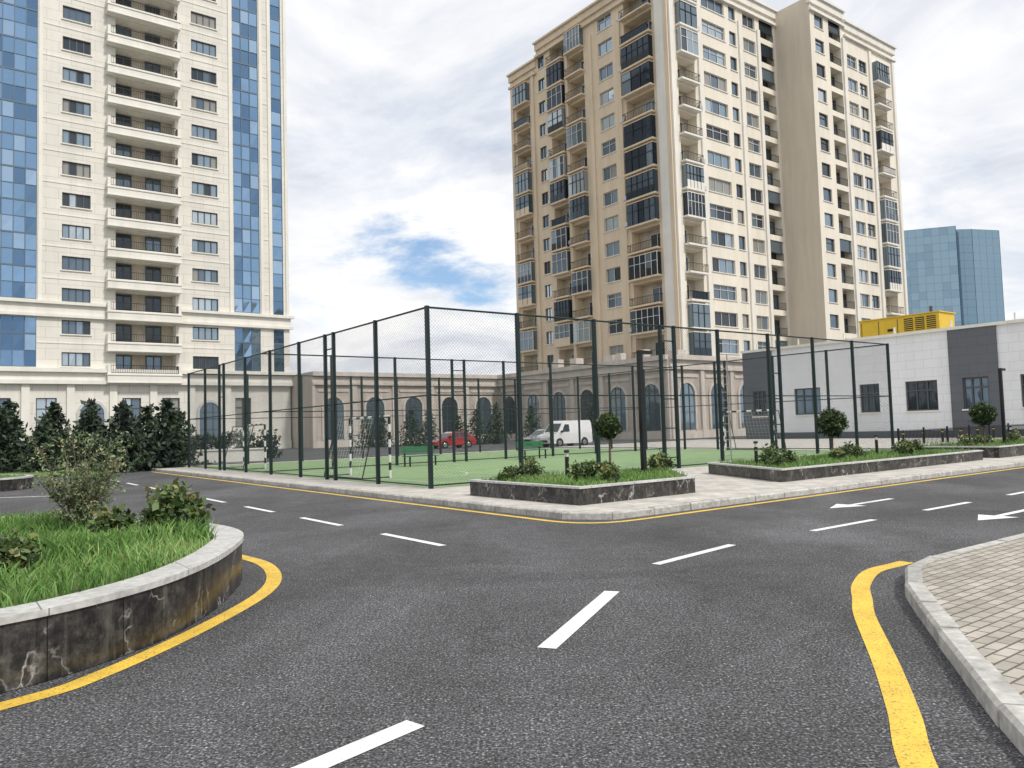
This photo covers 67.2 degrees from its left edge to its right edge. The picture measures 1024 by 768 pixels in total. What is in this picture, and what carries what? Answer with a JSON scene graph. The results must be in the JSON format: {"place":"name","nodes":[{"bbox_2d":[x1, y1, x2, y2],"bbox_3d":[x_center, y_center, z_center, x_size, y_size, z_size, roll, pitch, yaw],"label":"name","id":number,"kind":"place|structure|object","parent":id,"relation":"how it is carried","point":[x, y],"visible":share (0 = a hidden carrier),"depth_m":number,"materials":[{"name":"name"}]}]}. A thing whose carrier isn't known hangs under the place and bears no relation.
{"place":"outdoors","nodes":[
{"label":"outdoors","id":0,"kind":"place"},
{"bbox_2d":[1,470,115,477],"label":"lawn","id":1,"kind":"structure","parent":0,"point":[37,474],"depth_m":37.14,"materials":[{"name":"green plant"}]},
{"bbox_2d":[0,405,26,473],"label":"pine tree","id":2,"kind":"object","parent":1,"relation":"on","point":[7,457],"visible":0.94,"depth_m":39.88,"materials":[{"name":"green plant"}]},
{"bbox_2d":[0,398,31,468],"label":"pine tree","id":3,"kind":"object","parent":1,"relation":"on","point":[8,404],"visible":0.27,"depth_m":41.76,"materials":[{"name":"green plant"}]},
{"bbox_2d":[19,422,63,471],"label":"pine tree","id":4,"kind":"object","parent":1,"relation":"on","point":[27,444],"visible":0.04,"depth_m":40.64,"materials":[{"name":"green plant"}]},
{"bbox_2d":[13,410,74,472],"bbox_3d":[-24.067,3.095,39.874,2.926,3.509,2.824,0,-3,-20],"label":"pine tree","id":5,"kind":"object","parent":1,"relation":"on","point":[44,433],"visible":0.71,"depth_m":39.47,"materials":[{"name":"green plant"}]},
{"bbox_2d":[28,401,71,454],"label":"pine tree","id":6,"kind":"object","parent":1,"relation":"on","point":[54,408],"visible":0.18,"depth_m":43.74,"materials":[{"name":"green plant"}]},
{"bbox_2d":[59,408,105,470],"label":"pine tree","id":7,"kind":"object","parent":1,"relation":"on","point":[87,424],"visible":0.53,"depth_m":40.05,"materials":[{"name":"green plant"}]},
{"bbox_2d":[66,398,110,465],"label":"pine tree","id":8,"kind":"object","parent":1,"relation":"on","point":[91,404],"visible":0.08,"depth_m":41.40,"materials":[{"name":"green plant"}]},
{"bbox_2d":[91,405,145,471],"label":"pine tree","id":9,"kind":"object","parent":1,"relation":"on","point":[115,408],"visible":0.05,"depth_m":40.03,"materials":[{"name":"green plant"}]},
{"bbox_2d":[90,398,154,472],"bbox_3d":[-19.808,2.718,39.181,3.300,4.043,3.145,-2,-3,0],"label":"pine tree","id":10,"kind":"object","parent":1,"relation":"on","point":[123,420],"visible":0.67,"depth_m":39.09,"materials":[{"name":"green plant"}]},
{"bbox_2d":[133,403,161,466],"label":"pine tree","id":11,"kind":"object","parent":1,"relation":"on","point":[148,425],"visible":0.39,"depth_m":44.06,"materials":[{"name":"green plant"}]},
{"bbox_2d":[21,427,282,457],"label":"hedge","id":12,"kind":"object","parent":1,"relation":"on","point":[233,442],"visible":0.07,"depth_m":54.04,"materials":[{"name":"green plant"}]},
{"bbox_2d":[0,0,296,448],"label":"residential tower","id":13,"kind":"structure","parent":0,"point":[144,252],"depth_m":83.75,"materials":[{"name":"beige stone"}]},
{"bbox_2d":[0,0,250,441],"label":"windows","id":14,"kind":"structure","parent":13,"relation":"in","point":[69,168],"depth_m":84.48,"materials":[{"name":"grey"}]},
{"bbox_2d":[0,436,1023,767],"bbox_3d":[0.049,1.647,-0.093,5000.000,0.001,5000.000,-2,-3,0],"label":"ground","id":15,"kind":"structure","parent":0,"point":[746,648],"depth_m":5.79,"materials":[{"name":"grey asphalt"}]},
{"bbox_2d":[0,471,33,491],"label":"planter","id":16,"kind":"object","parent":15,"relation":"on","point":[11,482],"visible":1,"depth_m":26.83,"materials":[{"name":"stone"}]},
{"bbox_2d":[0,507,243,693],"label":"planter","id":17,"kind":"object","parent":15,"relation":"on","point":[85,599],"visible":0.82,"depth_m":6.38,"materials":[{"name":"stone"}]},
{"bbox_2d":[0,527,46,577],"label":"shrub","id":18,"kind":"object","parent":17,"relation":"in","point":[26,551],"visible":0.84,"depth_m":7.07,"materials":[{"name":"green plant"}]},
{"bbox_2d":[22,428,133,529],"bbox_3d":[-5.773,1.304,10.526,1.500,1.451,1.392,-2,-3,0],"label":"olive tree","id":19,"kind":"object","parent":17,"relation":"on","point":[80,492],"visible":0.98,"depth_m":10.28,"materials":[{"name":"green plant"}]},
{"bbox_2d":[85,503,138,536],"bbox_3d":[-4.910,1.718,9.549,0.569,0.496,0.599,-2,-3,0],"label":"shrub","id":20,"kind":"object","parent":17,"relation":"in","point":[113,518],"visible":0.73,"depth_m":9.46,"materials":[{"name":"green plant"}]},
{"bbox_2d":[132,477,215,533],"bbox_3d":[-4.352,1.584,9.841,0.925,0.791,0.977,-5,-5,45],"label":"shrub","id":21,"kind":"object","parent":17,"relation":"in","point":[178,499],"visible":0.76,"depth_m":9.67,"materials":[{"name":"green plant"}]},
{"bbox_2d":[136,397,196,470],"bbox_3d":[-17.981,2.686,40.225,2.730,4.020,2.705,-2,-3,0],"label":"pine tree","id":22,"kind":"object","parent":15,"relation":"on","point":[166,439],"visible":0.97,"depth_m":39.90,"materials":[{"name":"green plant"}]},
{"bbox_2d":[152,408,215,465],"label":"pine tree","id":23,"kind":"object","parent":15,"relation":"on","point":[181,415],"visible":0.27,"depth_m":43.35,"materials":[{"name":"green plant"}]},
{"bbox_2d":[195,448,266,462],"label":"wall","id":24,"kind":"structure","parent":15,"relation":"on","point":[253,450],"depth_m":49.31,"materials":[{"name":"stone"}]},
{"bbox_2d":[353,419,383,447],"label":"pine tree","id":25,"kind":"object","parent":15,"relation":"on","point":[367,440],"visible":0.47,"depth_m":81.71,"materials":[{"name":"green plant"}]},
{"bbox_2d":[370,414,393,446],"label":"pine tree","id":26,"kind":"object","parent":15,"relation":"on","point":[384,435],"visible":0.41,"depth_m":82.59,"materials":[{"name":"green plant"}]},
{"bbox_2d":[394,411,423,445],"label":"pine tree","id":27,"kind":"object","parent":15,"relation":"on","point":[410,428],"visible":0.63,"depth_m":85.11,"materials":[{"name":"green plant"}]},
{"bbox_2d":[408,411,438,445],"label":"pine tree","id":28,"kind":"object","parent":15,"relation":"on","point":[425,436],"visible":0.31,"depth_m":81.47,"materials":[{"name":"green plant"}]},
{"bbox_2d":[433,432,476,448],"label":"parked car","id":29,"kind":"object","parent":15,"relation":"on","point":[449,439],"visible":0.57,"depth_m":68.55,"materials":[{"name":"red paint"}]},
{"bbox_2d":[455,415,468,432],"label":"pine tree","id":30,"kind":"object","parent":15,"relation":"on","point":[459,425],"visible":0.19,"depth_m":80.70,"materials":[{"name":"green plant"}]},
{"bbox_2d":[467,408,491,444],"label":"pine tree","id":31,"kind":"object","parent":15,"relation":"on","point":[477,431],"visible":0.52,"depth_m":81.06,"materials":[{"name":"green plant"}]},
{"bbox_2d":[483,402,512,443],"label":"pine tree","id":32,"kind":"object","parent":15,"relation":"on","point":[497,437],"visible":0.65,"depth_m":81.75,"materials":[{"name":"green plant"}]},
{"bbox_2d":[0,467,1023,767],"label":"yellow edge line","id":33,"kind":"object","parent":15,"relation":"on","point":[910,743],"visible":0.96,"depth_m":5.50,"materials":[{"name":"paint"}]},
{"bbox_2d":[1,480,1023,767],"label":"white lane marking","id":34,"kind":"object","parent":15,"relation":"on","point":[567,630],"visible":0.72,"depth_m":6.11,"materials":[{"name":"paint"}]},
{"bbox_2d":[515,405,540,441],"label":"pine tree","id":35,"kind":"object","parent":15,"relation":"on","point":[531,424],"visible":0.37,"depth_m":80.69,"materials":[{"name":"green plant"}]},
{"bbox_2d":[523,429,564,444],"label":"parked car","id":36,"kind":"object","parent":15,"relation":"on","point":[532,437],"visible":0.09,"depth_m":68.25,"materials":[{"name":"grey paint"}]},
{"bbox_2d":[537,420,592,446],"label":"delivery van","id":37,"kind":"object","parent":15,"relation":"on","point":[572,427],"visible":0.68,"depth_m":62.00,"materials":[{"name":"white paint"}]},
{"bbox_2d":[149,461,1023,519],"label":"island kerb","id":38,"kind":"structure","parent":15,"relation":"on","point":[607,515],"depth_m":16.74,"materials":[{"name":"concrete"}]},
{"bbox_2d":[585,402,604,439],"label":"pine tree","id":39,"kind":"object","parent":15,"relation":"on","point":[590,418],"visible":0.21,"depth_m":82.98,"materials":[{"name":"green plant"}]},
{"bbox_2d":[904,533,1023,755],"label":"pavement kerb","id":40,"kind":"structure","parent":15,"relation":"on","point":[999,697],"depth_m":4.92,"materials":[{"name":"concrete"}]},
{"bbox_2d":[290,349,745,447],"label":"arcade building","id":41,"kind":"structure","parent":0,"point":[609,361],"depth_m":89.17,"materials":[{"name":"stone"}]},
{"bbox_2d":[321,380,744,439],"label":"windows","id":42,"kind":"structure","parent":41,"relation":"in","point":[615,389],"depth_m":89.20,"materials":[{"name":"grey glass"}]},
{"bbox_2d":[506,0,908,371],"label":"apartment tower","id":43,"kind":"structure","parent":41,"relation":"on","point":[729,165],"depth_m":97.29,"materials":[{"name":"stone"}]},
{"bbox_2d":[528,0,878,369],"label":"windows","id":44,"kind":"structure","parent":43,"relation":"in","point":[717,238],"depth_m":96.19,"materials":[{"name":"grey glass"}]},
{"bbox_2d":[159,437,1023,512],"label":"court pavement","id":45,"kind":"structure","parent":0,"point":[710,486],"depth_m":20.36,"materials":[{"name":"grey concrete"}]},
{"bbox_2d":[194,448,830,487],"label":"sports court turf","id":46,"kind":"structure","parent":45,"relation":"on","point":[417,475],"depth_m":33.34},
{"bbox_2d":[222,423,265,469],"bbox_3d":[-12.410,2.881,35.622,1.065,2.045,3.089,1,-4,-37],"label":"goal frame","id":47,"kind":"object","parent":46,"relation":"on","point":[229,467],"visible":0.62,"depth_m":35.00,"materials":[{"name":"white metal"}]},
{"bbox_2d":[324,415,391,478],"bbox_3d":[-5.289,2.129,26.118,1.065,2.045,3.089,1,-4,-37],"label":"goal frame","id":48,"kind":"object","parent":46,"relation":"on","point":[350,451],"visible":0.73,"depth_m":25.48,"materials":[{"name":"white metal"}]},
{"bbox_2d":[401,446,438,466],"bbox_3d":[-3.949,3.097,33.136,1.600,0.850,0.530,1,-4,-37],"label":"park bench","id":49,"kind":"object","parent":46,"relation":"on","point":[415,451],"visible":0.74,"depth_m":33.08,"materials":[{"name":"green wood"}]},
{"bbox_2d":[516,441,547,458],"bbox_3d":[0.976,3.174,37.070,1.600,0.850,0.530,1,-4,-37],"label":"park bench","id":50,"kind":"object","parent":46,"relation":"on","point":[534,444],"visible":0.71,"depth_m":37.23,"materials":[{"name":"green wood"}]},
{"bbox_2d":[187,305,894,488],"bbox_3d":[0.236,1.223,37.090,24.100,4.850,24.100,1,-4,-37],"label":"court fence","id":51,"kind":"object","parent":46,"relation":"on","point":[518,411],"visible":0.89,"depth_m":29.48,"materials":[{"name":"green metal"}]},
{"bbox_2d":[720,355,731,459],"bbox_3d":[7.780,0.909,28.181,0.544,3.980,0.044,1,-4,-37],"label":"access ladder","id":52,"kind":"object","parent":46,"relation":"on","point":[726,360],"visible":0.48,"depth_m":28.29,"materials":[{"name":"metal"}]},
{"bbox_2d":[723,409,785,450],"bbox_3d":[12.305,2.355,39.282,1.065,2.045,3.089,1,-4,-37],"label":"goal frame","id":53,"kind":"object","parent":46,"relation":"on","point":[747,426],"visible":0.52,"depth_m":39.43,"materials":[{"name":"white metal"}]},
{"bbox_2d":[469,465,695,505],"bbox_3d":[2.777,2.247,18.254,6.563,0.521,3.840,1,-4,-37],"label":"planter","id":54,"kind":"object","parent":45,"relation":"on","point":[562,488],"visible":0.77,"depth_m":16.17,"materials":[{"name":"stone"}]},
{"bbox_2d":[497,465,525,481],"bbox_3d":[-0.020,2.075,17.603,0.680,0.473,0.622,-2,-3,0],"label":"shrub","id":55,"kind":"object","parent":54,"relation":"in","point":[508,472],"visible":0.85,"depth_m":17.46,"materials":[{"name":"green plant"}]},
{"bbox_2d":[511,455,544,478],"bbox_3d":[0.410,1.988,18.140,0.771,0.657,0.868,-3,-3,21],"label":"shrub","id":56,"kind":"object","parent":54,"relation":"in","point":[534,468],"visible":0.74,"depth_m":18.05,"materials":[{"name":"green plant"}]},
{"bbox_2d":[564,450,569,476],"bbox_3d":[1.318,1.935,18.438,0.129,0.710,0.129,-3,-4,22],"label":"bollard light","id":57,"kind":"object","parent":54,"relation":"on","point":[566,452],"visible":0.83,"depth_m":18.40,"materials":[{"name":"black metal"}]},
{"bbox_2d":[567,459,599,480],"bbox_3d":[1.610,1.966,17.428,0.720,0.540,0.695,1,-4,-41],"label":"shrub","id":58,"kind":"object","parent":54,"relation":"in","point":[591,471],"visible":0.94,"depth_m":17.34,"materials":[{"name":"green plant"}]},
{"bbox_2d":[597,460,615,470],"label":"shrub","id":59,"kind":"object","parent":54,"relation":"in","point":[607,463],"visible":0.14,"depth_m":19.34,"materials":[{"name":"green plant"}]},
{"bbox_2d":[594,411,622,462],"bbox_3d":[2.469,1.512,19.723,0.766,1.633,0.782,-2,-3,0],"label":"topiary tree","id":60,"kind":"object","parent":54,"relation":"in","point":[608,426],"visible":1,"depth_m":19.56,"materials":[{"name":"green plant"}]},
{"bbox_2d":[599,463,622,482],"bbox_3d":[2.108,1.910,16.427,0.526,0.508,0.608,-2,-3,0],"label":"shrub","id":61,"kind":"object","parent":54,"relation":"in","point":[608,472],"visible":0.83,"depth_m":16.29,"materials":[{"name":"green plant"}]},
{"bbox_2d":[636,350,651,471],"bbox_3d":[3.407,0.717,19.598,0.530,3.150,0.220,1,-4,-37],"label":"street lamp","id":62,"kind":"object","parent":54,"relation":"on","point":[641,404],"visible":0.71,"depth_m":19.47,"materials":[{"name":"black metal"}]},
{"bbox_2d":[647,448,676,469],"bbox_3d":[3.858,1.967,19.887,0.794,0.655,0.813,-2,-3,0],"label":"shrub","id":63,"kind":"object","parent":54,"relation":"in","point":[661,457],"visible":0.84,"depth_m":19.82,"materials":[{"name":"green plant"}]},
{"bbox_2d":[707,447,982,481],"bbox_3d":[10.020,2.357,23.734,11.352,0.493,3.740,1,-4,-37],"label":"planter","id":64,"kind":"object","parent":45,"relation":"on","point":[811,466],"visible":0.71,"depth_m":21.73,"materials":[{"name":"stone"}]},
{"bbox_2d":[753,441,757,464],"bbox_3d":[6.982,1.992,22.051,0.129,0.710,0.129,0,-4,-22],"label":"bollard light","id":65,"kind":"object","parent":64,"relation":"on","point":[755,451],"visible":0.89,"depth_m":22.02,"materials":[{"name":"black metal"}]},
{"bbox_2d":[761,443,780,459],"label":"shrub","id":66,"kind":"object","parent":64,"relation":"in","point":[769,447],"visible":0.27,"depth_m":23.11,"materials":[{"name":"green plant"}]},
{"bbox_2d":[756,446,787,466],"bbox_3d":[7.171,2.012,21.168,0.857,0.628,0.749,-2,-3,0],"label":"shrub","id":67,"kind":"object","parent":64,"relation":"in","point":[764,456],"visible":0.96,"depth_m":21.08,"materials":[{"name":"green plant"}]},
{"bbox_2d":[775,447,797,463],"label":"shrub","id":68,"kind":"object","parent":64,"relation":"in","point":[789,454],"visible":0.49,"depth_m":21.86,"materials":[{"name":"green plant"}]},
{"bbox_2d":[815,406,848,449],"bbox_3d":[9.930,1.527,23.911,1.071,1.677,0.985,2,-5,-45],"label":"topiary tree","id":69,"kind":"object","parent":64,"relation":"on","point":[831,423],"visible":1,"depth_m":23.70,"materials":[{"name":"green plant"}]},
{"bbox_2d":[828,447,846,460],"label":"shrub","id":70,"kind":"object","parent":64,"relation":"in","point":[837,453],"visible":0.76,"depth_m":22.34,"materials":[{"name":"green plant"}]},
{"bbox_2d":[838,441,863,453],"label":"shrub","id":71,"kind":"object","parent":64,"relation":"in","point":[841,447],"visible":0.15,"depth_m":24.56,"materials":[{"name":"green plant"}]},
{"bbox_2d":[843,444,869,456],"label":"shrub","id":72,"kind":"object","parent":64,"relation":"in","point":[855,452],"visible":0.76,"depth_m":23.60,"materials":[{"name":"green plant"}]},
{"bbox_2d":[874,435,878,454],"bbox_3d":[12.046,2.036,25.465,0.129,0.710,0.129,-3,-4,22],"label":"bollard light","id":73,"kind":"object","parent":64,"relation":"on","point":[876,444],"visible":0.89,"depth_m":25.43,"materials":[{"name":"black metal"}]},
{"bbox_2d":[890,438,914,451],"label":"shrub","id":74,"kind":"object","parent":64,"relation":"in","point":[901,442],"visible":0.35,"depth_m":25.80,"materials":[{"name":"green plant"}]},
{"bbox_2d":[895,442,915,455],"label":"shrub","id":75,"kind":"object","parent":64,"relation":"in","point":[906,448],"visible":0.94,"depth_m":24.75,"materials":[{"name":"green plant"}]},
{"bbox_2d":[909,439,923,451],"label":"shrub","id":76,"kind":"object","parent":64,"relation":"in","point":[917,444],"visible":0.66,"depth_m":26.63,"materials":[{"name":"green plant"}]},
{"bbox_2d":[891,436,1023,457],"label":"planter","id":77,"kind":"object","parent":45,"relation":"on","point":[997,448],"visible":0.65,"depth_m":27.50,"materials":[{"name":"stone"}]},
{"bbox_2d":[897,423,1023,443],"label":"iron railing","id":78,"kind":"object","parent":77,"relation":"in","point":[990,429],"visible":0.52,"depth_m":38.07,"materials":[{"name":"black metal"}]},
{"bbox_2d":[957,430,978,445],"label":"shrub","id":79,"kind":"object","parent":77,"relation":"in","point":[965,440],"visible":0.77,"depth_m":28.75,"materials":[{"name":"green plant"}]},
{"bbox_2d":[967,401,997,443],"bbox_3d":[18.336,1.509,29.952,1.060,1.739,1.043,-2,-3,0],"label":"topiary tree","id":80,"kind":"object","parent":77,"relation":"on","point":[982,414],"visible":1,"depth_m":29.78,"materials":[{"name":"green plant"}]},
{"bbox_2d":[972,434,993,443],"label":"shrub","id":81,"kind":"object","parent":77,"relation":"in","point":[979,438],"visible":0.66,"depth_m":30.43,"materials":[{"name":"green plant"}]},
{"bbox_2d":[998,368,1007,442],"bbox_3d":[19.759,0.887,30.959,0.530,3.050,0.220,1,-4,-37],"label":"street lamp","id":82,"kind":"object","parent":77,"relation":"on","point":[1002,407],"visible":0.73,"depth_m":30.84,"materials":[{"name":"black metal"}]},
{"bbox_2d":[1006,427,1022,441],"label":"shrub","id":83,"kind":"object","parent":77,"relation":"in","point":[1015,436],"visible":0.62,"depth_m":31.62,"materials":[{"name":"green plant"}]},
{"bbox_2d":[285,0,1023,374],"label":"sky","id":84,"kind":"structure","parent":0,"point":[399,138],"materials":[{"name":"white"}]},
{"bbox_2d":[740,313,1023,438],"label":"white office building","id":85,"kind":"structure","parent":0,"point":[941,378],"depth_m":54.62,"materials":[{"name":"grey"}]},
{"bbox_2d":[754,374,1023,415],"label":"windows","id":86,"kind":"structure","parent":85,"relation":"in","point":[921,395],"depth_m":54.44,"materials":[{"name":"grey glass"}]},
{"bbox_2d":[857,306,955,336],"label":"rooftop generator","id":87,"kind":"object","parent":85,"relation":"on","point":[931,319],"visible":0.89,"depth_m":59.33,"materials":[{"name":"yellow metal"}]},
{"bbox_2d":[904,226,1004,325],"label":"glass skyscraper","id":88,"kind":"structure","parent":0,"point":[958,272],"depth_m":353.14,"materials":[{"name":"blue glass"}]},
{"bbox_2d":[922,537,1023,698],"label":"pavement","id":89,"kind":"structure","parent":0,"point":[978,594],"depth_m":6.42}
]}

